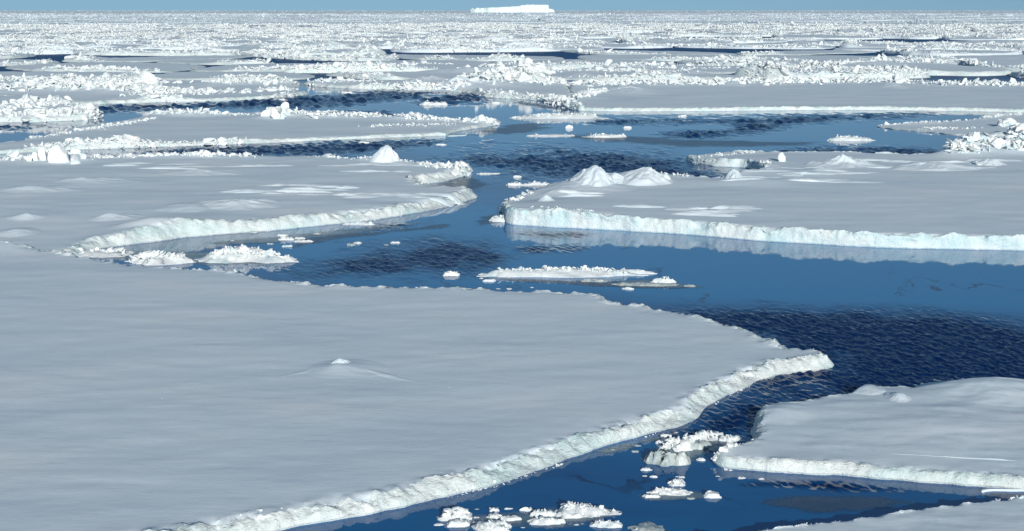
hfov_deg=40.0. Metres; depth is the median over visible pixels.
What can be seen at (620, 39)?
ice floe
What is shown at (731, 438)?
ice chunk
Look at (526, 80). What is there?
ice floe
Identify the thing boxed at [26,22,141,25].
ice floe
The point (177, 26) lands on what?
ice floe
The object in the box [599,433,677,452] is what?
slush patch
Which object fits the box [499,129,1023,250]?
ice floe
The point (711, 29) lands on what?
ice floe
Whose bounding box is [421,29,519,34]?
ice floe
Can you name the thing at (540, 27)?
ice floe
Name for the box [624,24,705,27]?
ice floe
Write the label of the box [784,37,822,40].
ice floe
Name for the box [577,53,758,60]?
ice floe
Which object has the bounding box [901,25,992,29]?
ice floe
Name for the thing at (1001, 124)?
ice floe
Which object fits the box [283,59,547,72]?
ice floe
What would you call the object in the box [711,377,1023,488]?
ice floe
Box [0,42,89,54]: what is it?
ice floe
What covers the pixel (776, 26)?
ice floe
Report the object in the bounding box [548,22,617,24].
ice floe
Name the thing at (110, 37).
ice floe
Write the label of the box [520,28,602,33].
ice floe
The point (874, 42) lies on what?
ice floe
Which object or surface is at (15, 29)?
ice floe
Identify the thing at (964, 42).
ice floe
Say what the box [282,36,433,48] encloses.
ice floe
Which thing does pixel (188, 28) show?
ice floe
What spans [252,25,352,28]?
ice floe
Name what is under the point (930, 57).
ice floe
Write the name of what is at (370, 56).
ice floe
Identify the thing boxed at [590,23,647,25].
ice floe
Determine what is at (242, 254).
ice chunk
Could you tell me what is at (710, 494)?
ice chunk
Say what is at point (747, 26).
ice floe
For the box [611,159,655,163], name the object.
thin ice
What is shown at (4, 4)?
sky
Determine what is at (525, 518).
slush patch
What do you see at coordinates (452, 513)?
ice chunk
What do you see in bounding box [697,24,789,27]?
ice floe
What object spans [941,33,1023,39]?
ice floe
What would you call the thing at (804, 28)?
ice floe
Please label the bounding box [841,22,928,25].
ice floe
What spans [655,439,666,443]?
ice chunk
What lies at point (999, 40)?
ice floe
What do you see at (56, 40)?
ice floe
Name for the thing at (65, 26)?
ice floe
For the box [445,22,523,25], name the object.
ice floe
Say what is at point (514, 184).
ice chunk
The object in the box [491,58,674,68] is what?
ice floe
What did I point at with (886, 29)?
ice floe
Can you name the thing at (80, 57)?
ice floe
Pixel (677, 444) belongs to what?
ice chunk
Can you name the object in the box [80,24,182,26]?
ice floe
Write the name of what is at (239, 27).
ice floe
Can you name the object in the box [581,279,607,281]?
ice chunk
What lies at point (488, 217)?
thin ice
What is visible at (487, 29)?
ice floe
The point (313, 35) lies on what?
ice floe
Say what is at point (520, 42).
ice floe
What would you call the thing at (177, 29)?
ice floe
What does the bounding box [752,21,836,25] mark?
ice floe
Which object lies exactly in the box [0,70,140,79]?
ice floe
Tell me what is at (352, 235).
thin ice
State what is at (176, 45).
ice floe
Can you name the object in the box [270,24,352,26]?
ice floe
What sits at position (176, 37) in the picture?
ice floe
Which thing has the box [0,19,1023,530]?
sea
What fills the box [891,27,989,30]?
ice floe
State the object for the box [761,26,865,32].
ice floe
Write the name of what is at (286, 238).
ice chunk
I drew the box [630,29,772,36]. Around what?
ice floe
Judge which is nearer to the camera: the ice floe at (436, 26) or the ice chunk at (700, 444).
the ice chunk at (700, 444)
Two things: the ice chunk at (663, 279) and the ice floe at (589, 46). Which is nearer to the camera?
the ice chunk at (663, 279)
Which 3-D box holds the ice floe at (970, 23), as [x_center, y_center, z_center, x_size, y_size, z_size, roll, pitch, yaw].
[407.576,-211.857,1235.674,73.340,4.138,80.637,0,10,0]
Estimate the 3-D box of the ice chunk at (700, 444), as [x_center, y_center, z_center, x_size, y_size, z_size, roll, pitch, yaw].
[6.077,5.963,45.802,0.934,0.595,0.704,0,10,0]
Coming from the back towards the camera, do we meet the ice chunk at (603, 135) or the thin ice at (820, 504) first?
the ice chunk at (603, 135)
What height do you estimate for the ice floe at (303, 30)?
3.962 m
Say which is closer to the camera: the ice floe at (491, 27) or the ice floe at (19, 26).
the ice floe at (491, 27)
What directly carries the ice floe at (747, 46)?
on the sea
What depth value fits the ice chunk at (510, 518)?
39.20 m
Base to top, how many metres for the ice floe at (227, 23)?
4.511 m
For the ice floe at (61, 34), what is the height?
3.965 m
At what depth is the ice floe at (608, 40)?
634.95 m
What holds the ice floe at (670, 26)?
on the sea
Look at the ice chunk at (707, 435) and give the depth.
46.57 m
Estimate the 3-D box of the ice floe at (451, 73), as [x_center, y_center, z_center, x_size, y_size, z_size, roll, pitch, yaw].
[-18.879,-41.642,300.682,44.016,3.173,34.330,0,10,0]
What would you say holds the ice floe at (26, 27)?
on the sea
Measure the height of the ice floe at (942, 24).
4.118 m
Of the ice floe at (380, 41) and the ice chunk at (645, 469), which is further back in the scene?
the ice floe at (380, 41)
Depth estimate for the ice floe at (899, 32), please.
849.68 m
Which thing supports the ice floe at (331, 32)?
on the sea
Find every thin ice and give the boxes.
[298,224,447,245]
[441,178,482,187]
[478,276,671,287]
[481,123,546,134]
[481,216,496,223]
[518,101,560,108]
[573,136,806,146]
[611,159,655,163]
[769,497,898,511]
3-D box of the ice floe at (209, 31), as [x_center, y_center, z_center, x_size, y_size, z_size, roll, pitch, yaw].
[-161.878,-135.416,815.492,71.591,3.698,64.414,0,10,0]
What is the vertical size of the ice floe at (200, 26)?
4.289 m
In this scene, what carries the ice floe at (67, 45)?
on the sea
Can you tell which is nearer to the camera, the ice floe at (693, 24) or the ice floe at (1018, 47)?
the ice floe at (1018, 47)
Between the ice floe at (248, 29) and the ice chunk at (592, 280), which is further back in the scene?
the ice floe at (248, 29)
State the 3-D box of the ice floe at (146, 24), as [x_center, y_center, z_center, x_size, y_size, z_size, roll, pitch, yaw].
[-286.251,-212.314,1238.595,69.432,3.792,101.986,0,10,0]
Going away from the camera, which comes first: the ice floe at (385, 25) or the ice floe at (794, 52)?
the ice floe at (794, 52)
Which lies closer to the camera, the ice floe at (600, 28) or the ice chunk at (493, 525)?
the ice chunk at (493, 525)
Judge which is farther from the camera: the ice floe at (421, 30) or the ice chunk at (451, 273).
the ice floe at (421, 30)
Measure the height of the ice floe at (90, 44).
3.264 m
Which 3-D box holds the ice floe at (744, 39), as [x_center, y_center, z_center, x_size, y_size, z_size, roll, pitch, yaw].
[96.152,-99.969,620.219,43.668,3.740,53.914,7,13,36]
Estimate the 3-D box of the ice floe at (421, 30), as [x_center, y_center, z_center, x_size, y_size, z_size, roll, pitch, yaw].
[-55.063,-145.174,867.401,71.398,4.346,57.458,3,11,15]
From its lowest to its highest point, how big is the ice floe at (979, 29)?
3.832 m
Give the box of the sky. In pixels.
[0,0,1023,9]
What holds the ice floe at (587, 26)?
on the sea
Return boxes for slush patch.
[117,251,285,263]
[211,223,417,243]
[470,510,606,526]
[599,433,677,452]
[621,279,699,287]
[650,492,703,499]
[667,440,722,457]
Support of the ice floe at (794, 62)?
on the sea
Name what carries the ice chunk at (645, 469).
on the sea
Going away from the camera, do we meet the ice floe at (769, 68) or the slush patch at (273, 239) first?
the slush patch at (273, 239)
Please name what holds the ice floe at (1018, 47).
on the sea
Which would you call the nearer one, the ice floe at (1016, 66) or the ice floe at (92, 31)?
the ice floe at (1016, 66)
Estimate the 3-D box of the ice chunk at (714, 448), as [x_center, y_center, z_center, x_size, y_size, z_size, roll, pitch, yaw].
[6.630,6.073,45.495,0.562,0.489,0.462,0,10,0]
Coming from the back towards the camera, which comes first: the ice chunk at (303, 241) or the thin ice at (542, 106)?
the thin ice at (542, 106)
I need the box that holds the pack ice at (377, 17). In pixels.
[0,10,1023,24]
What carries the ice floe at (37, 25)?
on the sea
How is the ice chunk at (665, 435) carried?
on the sea
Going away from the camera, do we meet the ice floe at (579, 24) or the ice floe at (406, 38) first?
the ice floe at (406, 38)
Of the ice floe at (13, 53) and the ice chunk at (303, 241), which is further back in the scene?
the ice floe at (13, 53)
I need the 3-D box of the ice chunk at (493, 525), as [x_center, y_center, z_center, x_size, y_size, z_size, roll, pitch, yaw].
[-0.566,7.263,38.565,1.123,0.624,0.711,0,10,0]
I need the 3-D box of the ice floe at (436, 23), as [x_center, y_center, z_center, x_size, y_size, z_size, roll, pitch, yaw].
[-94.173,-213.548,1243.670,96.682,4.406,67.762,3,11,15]
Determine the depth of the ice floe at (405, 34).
772.44 m
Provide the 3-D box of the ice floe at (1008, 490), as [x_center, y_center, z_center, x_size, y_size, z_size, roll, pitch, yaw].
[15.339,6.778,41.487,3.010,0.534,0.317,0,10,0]
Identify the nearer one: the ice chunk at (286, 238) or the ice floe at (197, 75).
the ice chunk at (286, 238)
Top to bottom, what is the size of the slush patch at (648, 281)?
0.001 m
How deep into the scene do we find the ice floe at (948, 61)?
386.55 m
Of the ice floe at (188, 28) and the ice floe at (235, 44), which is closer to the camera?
the ice floe at (235, 44)
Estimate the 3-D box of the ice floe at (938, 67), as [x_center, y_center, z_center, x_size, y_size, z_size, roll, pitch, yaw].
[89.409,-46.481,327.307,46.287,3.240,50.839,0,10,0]
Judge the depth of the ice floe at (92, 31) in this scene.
774.70 m
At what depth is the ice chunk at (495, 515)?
39.35 m
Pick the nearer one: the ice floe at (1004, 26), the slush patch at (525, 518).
the slush patch at (525, 518)
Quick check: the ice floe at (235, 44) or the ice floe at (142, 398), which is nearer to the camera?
the ice floe at (142, 398)
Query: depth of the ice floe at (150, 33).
771.31 m
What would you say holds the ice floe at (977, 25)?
on the sea
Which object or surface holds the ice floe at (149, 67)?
on the sea
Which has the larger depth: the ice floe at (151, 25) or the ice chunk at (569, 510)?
the ice floe at (151, 25)
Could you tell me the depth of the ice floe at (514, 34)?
768.17 m
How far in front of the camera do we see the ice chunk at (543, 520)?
38.91 m
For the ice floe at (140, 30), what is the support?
on the sea
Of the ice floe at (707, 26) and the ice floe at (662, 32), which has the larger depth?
the ice floe at (707, 26)
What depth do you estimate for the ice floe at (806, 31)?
818.47 m
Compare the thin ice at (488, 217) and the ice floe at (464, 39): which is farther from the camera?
the ice floe at (464, 39)
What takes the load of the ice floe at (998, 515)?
on the sea
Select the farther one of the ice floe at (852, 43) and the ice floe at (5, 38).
the ice floe at (5, 38)
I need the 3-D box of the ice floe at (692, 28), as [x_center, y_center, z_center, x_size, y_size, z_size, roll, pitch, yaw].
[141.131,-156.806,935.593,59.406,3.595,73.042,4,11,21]
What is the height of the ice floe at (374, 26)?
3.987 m
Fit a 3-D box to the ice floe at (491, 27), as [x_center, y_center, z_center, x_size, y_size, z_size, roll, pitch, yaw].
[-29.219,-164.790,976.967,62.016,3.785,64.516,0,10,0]
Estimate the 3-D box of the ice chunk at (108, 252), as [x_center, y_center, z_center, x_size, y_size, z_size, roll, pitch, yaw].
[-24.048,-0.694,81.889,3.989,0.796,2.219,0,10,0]
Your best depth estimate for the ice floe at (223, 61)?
366.83 m
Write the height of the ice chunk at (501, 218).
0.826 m
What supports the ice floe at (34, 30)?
on the sea
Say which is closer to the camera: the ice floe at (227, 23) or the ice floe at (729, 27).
the ice floe at (729, 27)
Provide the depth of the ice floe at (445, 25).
1140.94 m
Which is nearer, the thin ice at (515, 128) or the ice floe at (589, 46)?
the thin ice at (515, 128)
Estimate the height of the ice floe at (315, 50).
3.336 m
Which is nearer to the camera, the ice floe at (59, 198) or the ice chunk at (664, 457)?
the ice chunk at (664, 457)
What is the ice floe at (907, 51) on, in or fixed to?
on the sea
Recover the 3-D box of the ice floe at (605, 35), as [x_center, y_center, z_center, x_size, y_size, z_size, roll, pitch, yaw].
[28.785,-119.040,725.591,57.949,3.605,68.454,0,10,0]
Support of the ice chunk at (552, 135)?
on the sea
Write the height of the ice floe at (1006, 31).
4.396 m
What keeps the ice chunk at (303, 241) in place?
on the sea
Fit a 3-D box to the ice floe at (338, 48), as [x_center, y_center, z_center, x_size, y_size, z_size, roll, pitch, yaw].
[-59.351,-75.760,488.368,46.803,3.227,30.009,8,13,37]
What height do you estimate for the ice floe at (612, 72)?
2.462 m
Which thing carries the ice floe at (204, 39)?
on the sea
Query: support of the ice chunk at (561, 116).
on the sea
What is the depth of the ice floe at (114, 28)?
938.73 m
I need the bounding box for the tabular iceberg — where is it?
[470,4,548,11]
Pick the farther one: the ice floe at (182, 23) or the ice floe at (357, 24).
the ice floe at (182, 23)
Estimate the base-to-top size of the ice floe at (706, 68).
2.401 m
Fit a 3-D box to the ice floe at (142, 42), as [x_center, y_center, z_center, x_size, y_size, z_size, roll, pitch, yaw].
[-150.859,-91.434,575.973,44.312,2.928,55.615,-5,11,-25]
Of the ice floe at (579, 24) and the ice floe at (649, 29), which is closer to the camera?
the ice floe at (649, 29)
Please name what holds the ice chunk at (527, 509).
on the sea
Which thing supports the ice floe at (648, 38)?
on the sea
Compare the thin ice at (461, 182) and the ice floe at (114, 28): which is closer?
the thin ice at (461, 182)
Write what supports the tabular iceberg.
on the sea
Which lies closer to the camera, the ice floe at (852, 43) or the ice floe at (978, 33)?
the ice floe at (852, 43)
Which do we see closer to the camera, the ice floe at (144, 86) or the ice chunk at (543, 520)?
the ice chunk at (543, 520)
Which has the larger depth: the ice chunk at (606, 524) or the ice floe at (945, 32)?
the ice floe at (945, 32)
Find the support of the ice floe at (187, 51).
on the sea
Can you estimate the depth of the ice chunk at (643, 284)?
72.58 m
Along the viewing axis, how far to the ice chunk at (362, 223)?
93.09 m
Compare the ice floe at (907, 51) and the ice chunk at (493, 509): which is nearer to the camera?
the ice chunk at (493, 509)
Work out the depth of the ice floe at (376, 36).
697.46 m
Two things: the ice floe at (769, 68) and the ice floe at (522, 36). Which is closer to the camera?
the ice floe at (769, 68)
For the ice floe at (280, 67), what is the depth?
327.39 m
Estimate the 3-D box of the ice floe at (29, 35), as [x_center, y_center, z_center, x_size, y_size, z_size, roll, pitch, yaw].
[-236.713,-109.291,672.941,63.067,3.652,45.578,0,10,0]
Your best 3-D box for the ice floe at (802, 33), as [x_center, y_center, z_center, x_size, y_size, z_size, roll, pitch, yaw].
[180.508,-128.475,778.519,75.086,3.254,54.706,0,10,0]
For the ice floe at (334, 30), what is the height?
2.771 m
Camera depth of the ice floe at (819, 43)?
582.09 m
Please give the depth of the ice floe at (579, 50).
449.68 m
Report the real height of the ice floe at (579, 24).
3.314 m
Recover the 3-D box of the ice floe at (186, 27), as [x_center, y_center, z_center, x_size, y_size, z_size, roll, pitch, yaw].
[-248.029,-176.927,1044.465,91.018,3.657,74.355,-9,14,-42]
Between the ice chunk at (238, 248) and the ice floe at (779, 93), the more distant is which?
the ice floe at (779, 93)
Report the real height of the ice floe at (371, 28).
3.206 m
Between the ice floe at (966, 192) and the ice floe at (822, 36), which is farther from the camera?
the ice floe at (822, 36)
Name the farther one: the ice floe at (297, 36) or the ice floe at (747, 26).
the ice floe at (747, 26)
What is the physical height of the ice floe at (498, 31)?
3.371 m
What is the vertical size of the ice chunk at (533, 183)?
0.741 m
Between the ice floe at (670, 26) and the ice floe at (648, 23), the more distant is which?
the ice floe at (648, 23)
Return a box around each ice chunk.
[78,247,134,257]
[124,250,195,265]
[194,245,298,263]
[222,244,265,251]
[278,236,293,240]
[293,240,313,241]
[342,221,374,224]
[419,100,447,105]
[437,506,471,520]
[442,271,459,275]
[447,518,469,527]
[471,520,511,530]
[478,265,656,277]
[482,279,495,281]
[486,512,501,518]
[488,214,504,221]
[488,507,498,511]
[499,515,521,520]
[506,181,521,185]
[511,113,608,118]
[519,181,549,185]
[519,507,532,511]
[526,134,574,136]
[527,515,565,525]
[530,508,556,516]
[554,501,621,518]
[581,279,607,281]
[584,133,626,137]
[589,519,622,527]
[613,282,678,285]
[627,522,664,530]
[640,467,649,470]
[642,494,660,497]
[644,448,690,466]
[646,487,692,495]
[651,276,676,282]
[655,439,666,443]
[658,432,694,451]
[660,433,671,436]
[667,479,684,485]
[689,430,725,440]
[691,439,712,449]
[703,490,721,498]
[709,446,721,451]
[718,434,744,442]
[826,134,875,140]
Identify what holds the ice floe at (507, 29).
on the sea
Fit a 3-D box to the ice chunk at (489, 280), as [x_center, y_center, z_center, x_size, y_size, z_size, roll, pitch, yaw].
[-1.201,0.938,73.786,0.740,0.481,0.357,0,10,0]
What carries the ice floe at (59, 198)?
on the sea
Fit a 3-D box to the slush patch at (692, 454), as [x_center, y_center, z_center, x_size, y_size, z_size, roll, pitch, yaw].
[5.762,5.937,45.589,2.259,0.001,4.926,7,12,32]
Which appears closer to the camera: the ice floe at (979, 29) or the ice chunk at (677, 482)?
the ice chunk at (677, 482)
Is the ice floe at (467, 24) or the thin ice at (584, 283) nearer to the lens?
the thin ice at (584, 283)
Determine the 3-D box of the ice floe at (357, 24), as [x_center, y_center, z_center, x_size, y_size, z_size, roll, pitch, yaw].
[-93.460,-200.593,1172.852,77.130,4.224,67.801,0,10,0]
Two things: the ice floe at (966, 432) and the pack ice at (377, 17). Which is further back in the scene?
the pack ice at (377, 17)
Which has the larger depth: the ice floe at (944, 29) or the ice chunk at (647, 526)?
the ice floe at (944, 29)
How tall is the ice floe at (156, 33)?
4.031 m
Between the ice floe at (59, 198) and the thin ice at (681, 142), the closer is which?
the ice floe at (59, 198)
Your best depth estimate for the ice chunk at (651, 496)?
41.01 m
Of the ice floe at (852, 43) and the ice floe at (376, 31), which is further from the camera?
the ice floe at (376, 31)
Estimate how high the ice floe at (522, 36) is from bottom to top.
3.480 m
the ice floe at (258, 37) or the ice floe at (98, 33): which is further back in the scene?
the ice floe at (98, 33)
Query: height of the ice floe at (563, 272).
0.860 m
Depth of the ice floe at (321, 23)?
1311.50 m
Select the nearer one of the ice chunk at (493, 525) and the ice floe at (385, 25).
the ice chunk at (493, 525)
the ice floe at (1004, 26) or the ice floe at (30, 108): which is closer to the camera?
the ice floe at (30, 108)
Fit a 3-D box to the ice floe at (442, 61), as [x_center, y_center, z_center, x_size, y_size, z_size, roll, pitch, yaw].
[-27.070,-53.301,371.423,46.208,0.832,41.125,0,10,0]
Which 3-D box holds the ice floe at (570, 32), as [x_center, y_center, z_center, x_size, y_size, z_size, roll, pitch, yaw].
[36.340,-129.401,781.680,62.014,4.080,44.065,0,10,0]
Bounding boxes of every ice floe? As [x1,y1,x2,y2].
[0,23,51,26]
[0,25,71,29]
[0,26,51,30]
[0,27,67,32]
[0,29,96,34]
[0,35,46,40]
[0,39,78,48]
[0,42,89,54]
[0,48,35,58]
[0,58,59,65]
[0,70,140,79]
[0,70,307,104]
[0,93,103,121]
[0,102,500,153]
[0,143,477,255]
[0,240,833,530]
[2,24,34,27]
[2,38,72,43]
[3,33,60,39]
[5,62,205,72]
[7,23,105,27]
[22,38,146,47]
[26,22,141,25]
[33,30,143,37]
[48,25,119,28]
[53,33,171,41]
[58,26,155,30]
[61,52,255,61]
[73,29,171,32]
[77,45,240,55]
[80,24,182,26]
[81,38,197,44]
[89,40,273,50]
[92,34,198,39]
[93,21,186,24]
[97,29,135,34]
[101,31,211,35]
[111,24,211,30]
[122,25,199,27]
[134,25,241,28]
[142,23,221,25]
[152,30,246,36]
[152,42,287,47]
[153,71,314,79]
[156,58,275,64]
[171,26,254,32]
[176,28,293,33]
[180,33,289,40]
[186,23,260,27]
[189,63,331,71]
[191,35,319,44]
[209,25,312,29]
[212,28,310,30]
[219,22,292,25]
[221,30,334,35]
[229,23,338,27]
[229,33,339,39]
[237,44,386,56]
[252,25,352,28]
[253,32,363,37]
[257,48,398,60]
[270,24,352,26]
[274,27,360,32]
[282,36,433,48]
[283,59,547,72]
[286,43,382,50]
[287,22,362,24]
[304,57,584,110]
[307,29,414,34]
[313,26,395,30]
[315,29,366,30]
[321,38,474,44]
[321,60,493,64]
[326,61,517,79]
[327,35,418,40]
[341,33,447,39]
[342,32,451,35]
[345,22,408,26]
[353,25,421,28]
[355,23,432,26]
[363,22,461,25]
[369,26,484,33]
[372,32,510,37]
[379,50,563,60]
[390,39,560,52]
[402,25,492,31]
[420,24,509,27]
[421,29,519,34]
[427,36,560,42]
[437,23,529,26]
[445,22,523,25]
[448,42,604,49]
[453,33,585,40]
[459,32,555,35]
[470,25,511,29]
[483,37,616,44]
[484,29,591,32]
[486,27,577,31]
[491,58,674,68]
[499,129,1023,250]
[510,25,590,29]
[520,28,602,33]
[521,24,623,27]
[523,29,629,34]
[531,24,619,26]
[533,31,617,38]
[547,66,744,79]
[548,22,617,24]
[548,41,673,48]
[561,47,735,54]
[568,74,1023,112]
[573,25,671,30]
[573,60,789,73]
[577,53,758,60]
[580,36,684,41]
[588,26,663,32]
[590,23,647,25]
[592,37,704,39]
[615,34,733,45]
[616,32,678,37]
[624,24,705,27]
[630,21,711,25]
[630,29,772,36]
[630,30,736,33]
[632,25,718,28]
[642,23,708,26]
[664,27,757,32]
[676,42,835,48]
[677,27,734,30]
[677,56,822,67]
[694,34,787,43]
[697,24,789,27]
[709,24,773,27]
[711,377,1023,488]
[712,25,800,29]
[722,22,782,24]
[731,56,929,79]
[736,25,846,28]
[736,50,874,55]
[741,41,881,45]
[749,29,875,33]
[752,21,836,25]
[756,53,958,59]
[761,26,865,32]
[762,495,1023,530]
[767,26,874,32]
[771,32,882,39]
[777,31,897,34]
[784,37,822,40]
[788,59,959,64]
[791,39,909,43]
[797,56,1013,75]
[800,23,897,26]
[809,24,879,29]
[827,31,958,38]
[833,40,1023,51]
[839,38,994,47]
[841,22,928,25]
[853,25,939,28]
[871,26,975,32]
[872,29,972,33]
[877,112,1023,135]
[880,45,1022,55]
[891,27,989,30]
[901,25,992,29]
[903,23,994,25]
[903,30,994,36]
[908,23,987,27]
[909,41,1023,44]
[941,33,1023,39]
[949,22,1018,25]
[950,55,1023,58]
[957,57,1023,71]
[959,59,1023,61]
[963,25,1023,28]
[966,40,1023,41]
[967,32,1023,36]
[970,28,1023,31]
[979,29,1023,32]
[981,489,1023,492]
[984,29,1019,34]
[1009,70,1023,77]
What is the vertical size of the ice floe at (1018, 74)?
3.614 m
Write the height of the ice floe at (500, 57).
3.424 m
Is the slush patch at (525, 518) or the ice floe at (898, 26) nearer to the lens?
the slush patch at (525, 518)
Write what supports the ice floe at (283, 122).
on the sea
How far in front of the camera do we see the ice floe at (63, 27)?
1012.36 m
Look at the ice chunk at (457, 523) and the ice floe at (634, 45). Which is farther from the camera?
the ice floe at (634, 45)
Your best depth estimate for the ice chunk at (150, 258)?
78.95 m
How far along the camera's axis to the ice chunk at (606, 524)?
38.71 m
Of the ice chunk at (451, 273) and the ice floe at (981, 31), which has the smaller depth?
the ice chunk at (451, 273)
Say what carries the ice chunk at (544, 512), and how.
on the sea
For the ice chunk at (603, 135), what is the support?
on the sea
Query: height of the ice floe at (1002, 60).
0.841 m
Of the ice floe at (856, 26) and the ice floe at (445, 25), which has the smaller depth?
the ice floe at (856, 26)
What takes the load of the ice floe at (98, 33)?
on the sea
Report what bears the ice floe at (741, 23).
on the sea
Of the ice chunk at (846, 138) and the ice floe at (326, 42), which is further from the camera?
the ice floe at (326, 42)
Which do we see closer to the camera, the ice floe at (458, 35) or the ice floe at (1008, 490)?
the ice floe at (1008, 490)
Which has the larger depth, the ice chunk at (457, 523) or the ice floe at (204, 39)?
the ice floe at (204, 39)
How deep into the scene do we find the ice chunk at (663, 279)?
73.31 m
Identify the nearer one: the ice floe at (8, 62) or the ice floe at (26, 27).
the ice floe at (8, 62)
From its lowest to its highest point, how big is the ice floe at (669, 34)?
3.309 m
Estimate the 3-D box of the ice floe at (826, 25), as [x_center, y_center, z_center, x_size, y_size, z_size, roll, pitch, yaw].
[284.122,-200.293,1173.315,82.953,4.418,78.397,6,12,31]
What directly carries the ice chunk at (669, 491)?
on the sea
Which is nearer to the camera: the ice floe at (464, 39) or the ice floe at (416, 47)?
the ice floe at (416, 47)
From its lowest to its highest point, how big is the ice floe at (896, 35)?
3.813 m
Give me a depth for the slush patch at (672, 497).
41.11 m
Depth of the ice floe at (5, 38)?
627.28 m
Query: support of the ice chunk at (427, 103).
on the sea
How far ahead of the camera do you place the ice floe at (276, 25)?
1113.67 m
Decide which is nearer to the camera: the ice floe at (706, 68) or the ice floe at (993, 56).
the ice floe at (706, 68)
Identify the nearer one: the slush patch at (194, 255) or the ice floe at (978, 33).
the slush patch at (194, 255)

